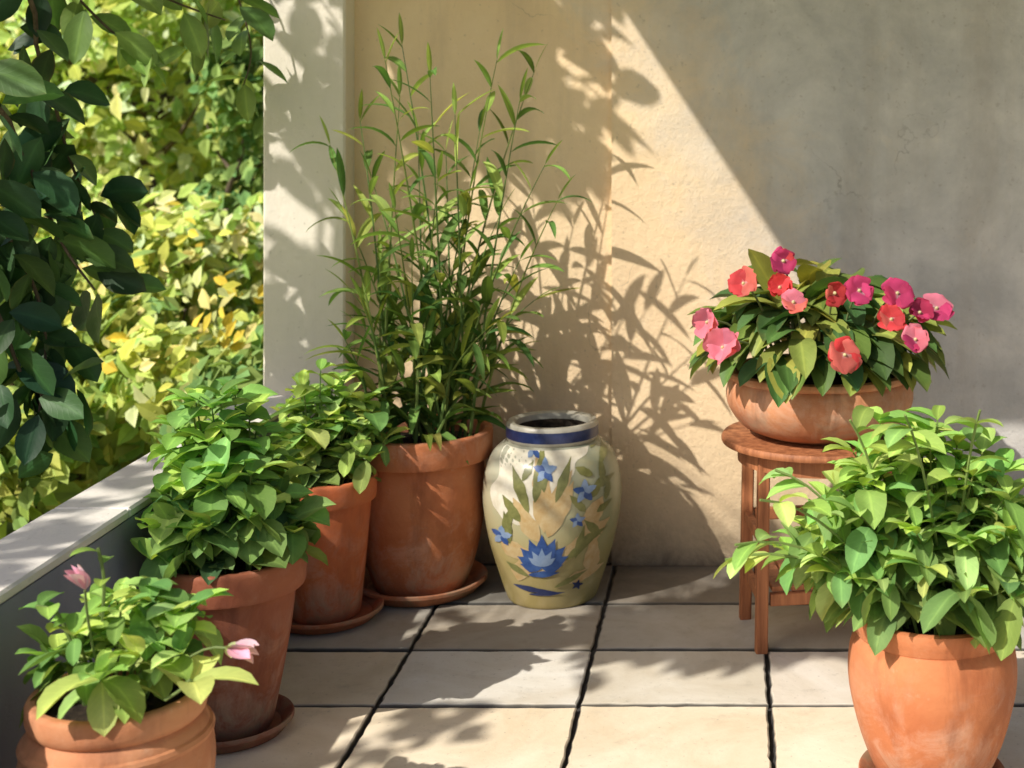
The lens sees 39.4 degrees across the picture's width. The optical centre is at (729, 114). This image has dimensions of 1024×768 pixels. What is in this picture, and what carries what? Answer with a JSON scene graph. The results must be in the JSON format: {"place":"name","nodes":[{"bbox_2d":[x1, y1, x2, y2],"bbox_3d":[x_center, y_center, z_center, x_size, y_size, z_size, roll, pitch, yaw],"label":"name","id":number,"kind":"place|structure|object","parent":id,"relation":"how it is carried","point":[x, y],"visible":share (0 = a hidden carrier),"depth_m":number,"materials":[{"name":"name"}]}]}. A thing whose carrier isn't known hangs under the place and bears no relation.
{"place":"outdoors","nodes":[
{"label":"outdoors","id":0,"kind":"place"},
{"bbox_2d":[0,238,142,535],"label":"ground","id":1,"kind":"structure","parent":0,"point":[9,528],"depth_m":5.12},
{"bbox_2d":[0,197,98,263],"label":"garden shrub","id":2,"kind":"object","parent":1,"relation":"on","point":[41,232],"visible":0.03,"depth_m":7.03,"materials":[{"name":"green plant"}]},
{"bbox_2d":[0,373,149,538],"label":"garden shrub","id":3,"kind":"object","parent":1,"relation":"on","point":[60,479],"visible":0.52,"depth_m":4.80,"materials":[{"name":"green plant"}]},
{"bbox_2d":[0,5,185,217],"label":"garden tree","id":4,"kind":"object","parent":1,"relation":"on","point":[87,148],"depth_m":9.42,"materials":[{"name":"green plant"}]},
{"bbox_2d":[0,264,194,483],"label":"garden shrub","id":5,"kind":"object","parent":1,"relation":"on","point":[122,315],"visible":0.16,"depth_m":5.40,"materials":[{"name":"green plant"}]},
{"bbox_2d":[34,167,175,242],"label":"garden shrub","id":6,"kind":"object","parent":1,"relation":"on","point":[108,177],"depth_m":7.30,"materials":[{"name":"green plant"}]},
{"bbox_2d":[0,0,261,218],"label":"garden tree","id":7,"kind":"object","parent":1,"relation":"on","point":[133,120],"visible":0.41,"depth_m":8.07,"materials":[{"name":"green plant"}]},
{"bbox_2d":[0,0,287,477],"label":"broadleaf tree","id":8,"kind":"object","parent":1,"relation":"on","point":[40,157],"visible":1,"depth_m":3.47,"materials":[{"name":"green plant"}]},
{"bbox_2d":[0,396,300,767],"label":"parapet","id":9,"kind":"structure","parent":1,"relation":"on","point":[36,560],"depth_m":2.63,"materials":[{"name":"concrete"}]},
{"bbox_2d":[75,201,262,359],"bbox_3d":[-2.620,0.953,6.227,1.326,1.108,0.993,0,0,-21],"label":"garden shrub","id":10,"kind":"object","parent":1,"relation":"on","point":[154,254],"visible":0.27,"depth_m":6.07,"materials":[{"name":"green plant"}]},
{"bbox_2d":[94,266,262,453],"bbox_3d":[-1.998,1.046,5.393,0.907,0.920,0.860,0,0,-37],"label":"garden shrub","id":11,"kind":"object","parent":1,"relation":"on","point":[174,358],"visible":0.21,"depth_m":5.07,"materials":[{"name":"yellow plant"}]},
{"bbox_2d":[103,138,262,204],"bbox_3d":[-4.546,0.515,11.423,2.457,1.987,2.040,0,0,43],"label":"garden tree","id":12,"kind":"object","parent":1,"relation":"on","point":[172,168],"visible":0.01,"depth_m":10.59,"materials":[{"name":"green plant"}]},
{"bbox_2d":[117,183,262,338],"bbox_3d":[-2.386,0.896,6.720,1.064,1.246,1.257,0,0,35],"label":"garden shrub","id":13,"kind":"object","parent":1,"relation":"on","point":[243,255],"visible":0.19,"depth_m":6.28,"materials":[{"name":"green plant"}]},
{"bbox_2d":[152,0,262,211],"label":"garden tree","id":14,"kind":"object","parent":1,"relation":"on","point":[237,5],"visible":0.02,"depth_m":9.55,"materials":[{"name":"green plant"}]},
{"bbox_2d":[158,324,262,443],"bbox_3d":[-1.656,1.117,4.934,0.589,0.772,0.640,0,0,0],"label":"garden shrub","id":15,"kind":"object","parent":1,"relation":"on","point":[204,371],"visible":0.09,"depth_m":4.79,"materials":[{"name":"green plant"}]},
{"bbox_2d":[177,24,262,221],"bbox_3d":[-2.527,0.497,7.475,0.797,2.012,0.694,0,0,-14],"label":"garden tree","id":16,"kind":"object","parent":1,"relation":"on","point":[230,190],"visible":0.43,"depth_m":7.37,"materials":[{"name":"green plant"}]},
{"bbox_2d":[263,0,353,417],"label":"pillar","id":17,"kind":"structure","parent":1,"relation":"on","point":[308,51],"depth_m":4.00,"materials":[{"name":"beige paint"}]},
{"bbox_2d":[354,0,1023,565],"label":"plaster wall","id":18,"kind":"structure","parent":1,"relation":"on","point":[704,146],"depth_m":4.08,"materials":[{"name":"beige paint"}]},
{"bbox_2d":[215,563,1023,767],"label":"terrace floor","id":19,"kind":"structure","parent":0,"point":[646,667],"depth_m":3.18,"materials":[{"name":"beige tile"}]},
{"bbox_2d":[15,547,258,767],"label":"potted plant","id":20,"kind":"object","parent":19,"relation":"on","point":[141,702],"visible":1,"depth_m":2.23,"materials":[{"name":"green plant"}]},
{"bbox_2d":[216,694,294,754],"bbox_3d":[-1.056,1.282,2.950,0.264,0.035,0.264,0,0,0],"label":"saucer","id":21,"kind":"object","parent":19,"relation":"on","point":[284,713],"visible":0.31,"depth_m":2.89,"materials":[{"name":"brown ceramic"}]},
{"bbox_2d":[130,378,335,742],"bbox_3d":[-1.027,0.928,2.945,0.381,0.723,0.448,0,0,0],"label":"potted plant","id":22,"kind":"object","parent":21,"relation":"on","point":[234,515],"visible":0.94,"depth_m":2.86,"materials":[{"name":"green plant"}]},
{"bbox_2d":[290,588,383,634],"bbox_3d":[-1.048,1.284,3.620,0.296,0.033,0.296,0,0,0],"label":"saucer","id":23,"kind":"object","parent":19,"relation":"on","point":[370,609],"visible":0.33,"depth_m":3.52,"materials":[{"name":"red ceramic"}]},
{"bbox_2d":[270,358,408,624],"bbox_3d":[-1.033,0.961,3.638,0.390,0.658,0.353,0,0,0],"label":"potted plant","id":24,"kind":"object","parent":23,"relation":"on","point":[344,478],"visible":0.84,"depth_m":3.55,"materials":[{"name":"green plant"}]},
{"bbox_2d":[363,560,487,606],"bbox_3d":[-0.848,1.280,3.840,0.360,0.039,0.360,0,0,0],"label":"saucer","id":25,"kind":"object","parent":19,"relation":"on","point":[477,577],"visible":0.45,"depth_m":3.71,"materials":[{"name":"ceramic"}]},
{"bbox_2d":[250,13,589,596],"bbox_3d":[-0.787,0.506,3.718,0.843,1.566,0.698,0,0,0],"label":"potted plant","id":26,"kind":"object","parent":25,"relation":"on","point":[426,517],"visible":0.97,"depth_m":3.75,"materials":[{"name":"green plant"}]},
{"bbox_2d":[482,410,620,608],"bbox_3d":[-0.482,1.062,3.799,0.374,0.475,0.375,0,0,0],"label":"ceramic jar","id":27,"kind":"object","parent":19,"relation":"on","point":[551,493],"visible":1,"depth_m":3.67,"materials":[{"name":"beige ceramic"}]},
{"bbox_2d":[721,421,906,653],"bbox_3d":[0.225,1.051,3.530,0.494,0.498,0.494,0,0,0],"label":"plant stand","id":28,"kind":"object","parent":19,"relation":"on","point":[762,455],"visible":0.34,"depth_m":3.39,"materials":[{"name":"brown wood"}]},
{"bbox_2d":[688,246,957,444],"bbox_3d":[0.228,0.559,3.519,0.680,0.485,0.694,0,0,0],"label":"potted plant","id":29,"kind":"object","parent":28,"relation":"on","point":[811,388],"visible":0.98,"depth_m":3.33,"materials":[{"name":"green plant"}]},
{"bbox_2d":[858,750,1003,767],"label":"saucer","id":30,"kind":"object","parent":19,"relation":"on","point":[865,761],"visible":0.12,"depth_m":2.75,"materials":[{"name":"ceramic"}]},
{"bbox_2d":[713,405,1023,767],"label":"potted plant","id":31,"kind":"object","parent":30,"relation":"on","point":[914,562],"visible":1,"depth_m":2.60,"materials":[{"name":"green plant"}]}
]}

